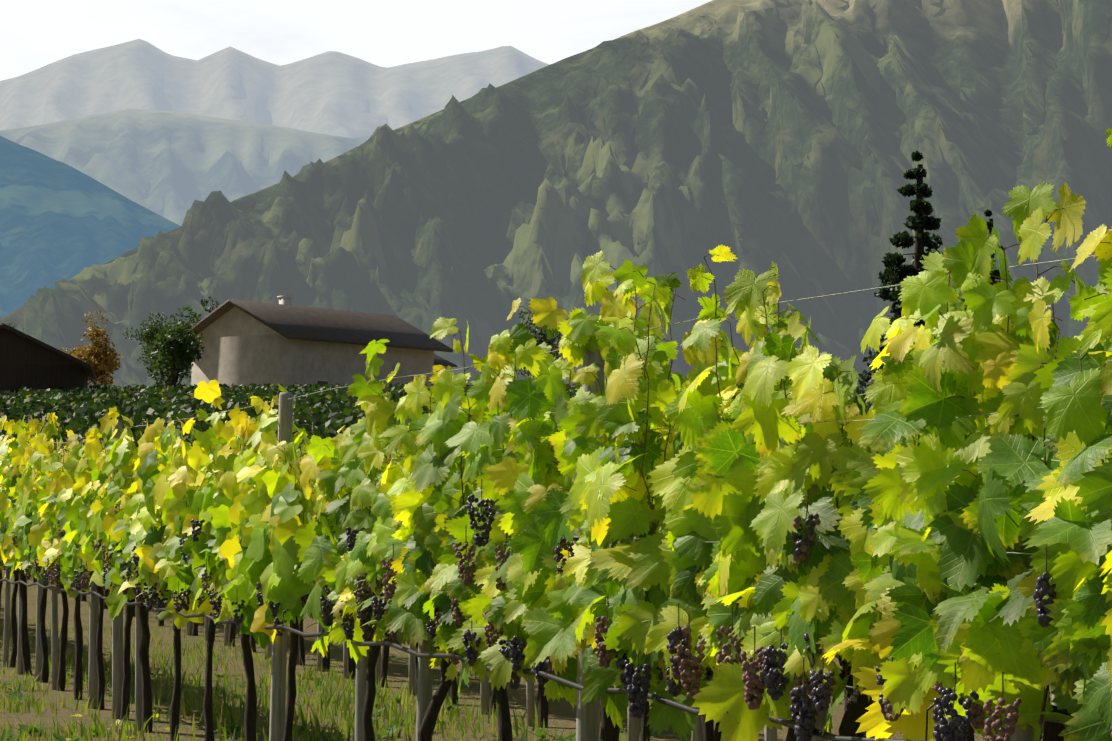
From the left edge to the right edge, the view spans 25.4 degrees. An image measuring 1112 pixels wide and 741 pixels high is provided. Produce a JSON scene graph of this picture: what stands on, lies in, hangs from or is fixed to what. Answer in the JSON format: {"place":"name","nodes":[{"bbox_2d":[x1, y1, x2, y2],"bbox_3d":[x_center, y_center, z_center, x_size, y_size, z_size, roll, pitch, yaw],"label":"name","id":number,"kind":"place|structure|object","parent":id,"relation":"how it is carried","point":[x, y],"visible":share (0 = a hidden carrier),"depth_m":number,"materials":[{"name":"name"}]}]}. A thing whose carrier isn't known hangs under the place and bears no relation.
{"place":"outdoors","nodes":[
{"label":"outdoors","id":0,"kind":"place"},
{"bbox_2d":[0,136,179,317],"bbox_3d":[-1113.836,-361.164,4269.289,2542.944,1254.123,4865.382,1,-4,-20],"label":"mountain","id":1,"kind":"structure","parent":0,"point":[59,220],"depth_m":4146.46,"materials":[{"name":"blue stone"}]},
{"bbox_2d":[0,109,370,225],"bbox_3d":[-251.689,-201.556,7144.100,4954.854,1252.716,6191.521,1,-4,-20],"label":"mountain","id":2,"kind":"structure","parent":0,"point":[171,166],"depth_m":7140.59,"materials":[{"name":"stone"}]},
{"bbox_2d":[0,39,549,137],"bbox_3d":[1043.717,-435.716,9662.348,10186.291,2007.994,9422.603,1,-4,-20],"label":"mountain","id":3,"kind":"structure","parent":0,"point":[334,93],"depth_m":9411.04,"materials":[{"name":"grey stone"}]},
{"bbox_2d":[0,0,711,80],"label":"sky","id":4,"kind":"structure","parent":0,"point":[35,34],"materials":[{"name":"white"}]},
{"bbox_2d":[434,354,456,366],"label":"roof","id":5,"kind":"structure","parent":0,"point":[438,360],"depth_m":301.43,"materials":[{"name":"grey"}]},
{"bbox_2d":[0,434,1051,740],"bbox_3d":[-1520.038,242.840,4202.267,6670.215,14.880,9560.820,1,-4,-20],"label":"ground","id":6,"kind":"structure","parent":0,"point":[562,714],"depth_m":18.59,"materials":[{"name":"green plant"}]},
{"bbox_2d":[0,328,87,431],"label":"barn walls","id":7,"kind":"structure","parent":6,"relation":"on","point":[27,363],"depth_m":129.22,"materials":[{"name":"brown wood"}]},
{"bbox_2d":[0,323,96,380],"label":"barn roof","id":8,"kind":"structure","parent":7,"relation":"on","point":[88,370],"depth_m":128.98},
{"bbox_2d":[60,310,122,387],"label":"autumn tree","id":9,"kind":"object","parent":6,"relation":"on","point":[90,354],"depth_m":173.49,"materials":[{"name":"orange plant"}]},
{"bbox_2d":[41,703,242,740],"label":"fallen leaves","id":10,"kind":"object","parent":6,"relation":"on","point":[167,728],"depth_m":15.73,"materials":[{"name":"yellow plant"}]},
{"bbox_2d":[3,392,292,740],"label":"trellis posts","id":11,"kind":"object","parent":6,"relation":"on","point":[278,663],"visible":0.29,"depth_m":16.23,"materials":[{"name":"grey wood"}]},
{"bbox_2d":[0,566,942,740],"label":"drip hose","id":12,"kind":"object","parent":11,"relation":"attached to","point":[780,721],"visible":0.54,"depth_m":8.69,"materials":[{"name":"black rubber"}]},
{"bbox_2d":[0,255,1093,722],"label":"trellis wires","id":13,"kind":"object","parent":11,"relation":"attached to","point":[712,427],"visible":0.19,"depth_m":6.54,"materials":[{"name":"grey metal"}]},
{"bbox_2d":[122,312,186,387],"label":"green tree","id":14,"kind":"object","parent":6,"relation":"on","point":[147,336],"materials":[{"name":"green plant"}]},
{"bbox_2d":[0,380,329,740],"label":"vine row","id":15,"kind":"object","parent":6,"relation":"on","point":[224,500],"depth_m":14.41,"materials":[{"name":"green plant"}]},
{"bbox_2d":[1,388,320,627],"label":"vine shoots","id":16,"kind":"object","parent":15,"relation":"attached to","point":[172,488],"visible":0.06,"depth_m":13.73,"materials":[{"name":"plant"}]},
{"bbox_2d":[12,503,311,635],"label":"grape clusters","id":17,"kind":"object","parent":15,"relation":"hanging from","point":[48,576],"visible":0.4,"depth_m":14.54,"materials":[{"name":"purple food"}]},
{"bbox_2d":[146,348,190,384],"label":"shrub","id":18,"kind":"object","parent":6,"relation":"on","point":[187,376],"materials":[{"name":"green plant"}]},
{"bbox_2d":[139,306,204,389],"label":"green tree","id":19,"kind":"object","parent":6,"relation":"on","point":[183,338],"depth_m":148.99,"materials":[{"name":"green plant"}]},
{"bbox_2d":[185,296,219,375],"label":"green tree","id":20,"kind":"object","parent":6,"relation":"on","point":[203,304],"depth_m":169.56,"materials":[{"name":"green plant"}]},
{"bbox_2d":[0,648,599,740],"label":"alley weeds","id":21,"kind":"object","parent":6,"relation":"on","point":[232,728],"visible":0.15,"depth_m":15.14,"materials":[{"name":"green plant"}]},
{"bbox_2d":[191,307,433,391],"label":"farmhouse walls","id":22,"kind":"structure","parent":6,"relation":"on","point":[241,347],"depth_m":159.30,"materials":[{"name":"beige paint"}]},
{"bbox_2d":[190,299,452,351],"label":"roof","id":23,"kind":"structure","parent":22,"relation":"on","point":[318,324],"depth_m":161.91,"materials":[{"name":"brown tile"}]},
{"bbox_2d":[277,295,292,304],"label":"chimney","id":24,"kind":"object","parent":23,"relation":"on","point":[285,300],"visible":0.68,"depth_m":164.92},
{"bbox_2d":[317,381,327,385],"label":"farmhouse window glass","id":25,"kind":"object","parent":22,"relation":"in","point":[321,383],"visible":0.04,"depth_m":158.68,"materials":[{"name":"black glass"}]},
{"bbox_2d":[0,614,690,740],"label":"grass tufts","id":26,"kind":"object","parent":6,"relation":"on","point":[230,712],"visible":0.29,"depth_m":16.58,"materials":[{"name":"green plant"}]},
{"bbox_2d":[0,401,868,456],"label":"vineyard stakes","id":27,"kind":"object","parent":6,"relation":"on","point":[313,432],"depth_m":76.50,"materials":[{"name":"grey wood"}]},
{"bbox_2d":[0,382,871,459],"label":"background vineyard rows","id":28,"kind":"object","parent":27,"relation":"on","point":[330,413],"visible":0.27,"depth_m":87.04,"materials":[{"name":"green plant"}]},
{"bbox_2d":[3,411,989,740],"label":"grapevine row","id":29,"kind":"object","parent":6,"relation":"on","point":[707,726],"depth_m":18.99,"materials":[{"name":"brown plant"}]},
{"bbox_2d":[78,399,979,733],"bbox_3d":[-1.819,1.565,27.479,0.594,2.898,43.419,1,-4,-20],"label":"row vine","id":30,"kind":"object","parent":6,"relation":"on","point":[852,409],"depth_m":16.85,"materials":[{"name":"green plant"}]},
{"bbox_2d":[516,310,562,377],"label":"green tree","id":31,"kind":"object","parent":6,"relation":"on","point":[551,342],"depth_m":209.88,"materials":[{"name":"green plant"}]},
{"bbox_2d":[48,454,1057,740],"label":"grapevine row","id":32,"kind":"object","parent":6,"relation":"on","point":[634,724],"visible":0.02,"depth_m":16.57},
{"bbox_2d":[355,348,1033,740],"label":"trellis posts","id":33,"kind":"object","parent":6,"relation":"on","point":[587,720],"visible":0.02,"depth_m":8.11,"materials":[{"name":"grey wood"}]},
{"bbox_2d":[293,129,1111,740],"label":"vine","id":34,"kind":"object","parent":6,"relation":"on","point":[911,527],"depth_m":6.50,"materials":[{"name":"green plant"}]},
{"bbox_2d":[320,494,1111,740],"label":"grape clusters","id":35,"kind":"object","parent":34,"relation":"hanging from","point":[809,707],"visible":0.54,"depth_m":6.90,"materials":[{"name":"purple food"}]},
{"bbox_2d":[858,150,966,387],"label":"conifer","id":36,"kind":"object","parent":6,"relation":"on","point":[895,260],"depth_m":125.28,"materials":[{"name":"green plant"}]},
{"bbox_2d":[961,209,1008,316],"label":"conifer","id":37,"kind":"object","parent":6,"relation":"on","point":[987,212],"depth_m":180.60,"materials":[{"name":"plant"}]},
{"bbox_2d":[0,0,1111,389],"bbox_3d":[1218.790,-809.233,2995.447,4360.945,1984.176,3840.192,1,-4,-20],"label":"mountain","id":38,"kind":"structure","parent":0,"point":[760,136],"depth_m":2395.59,"materials":[{"name":"green plant"}]}
]}

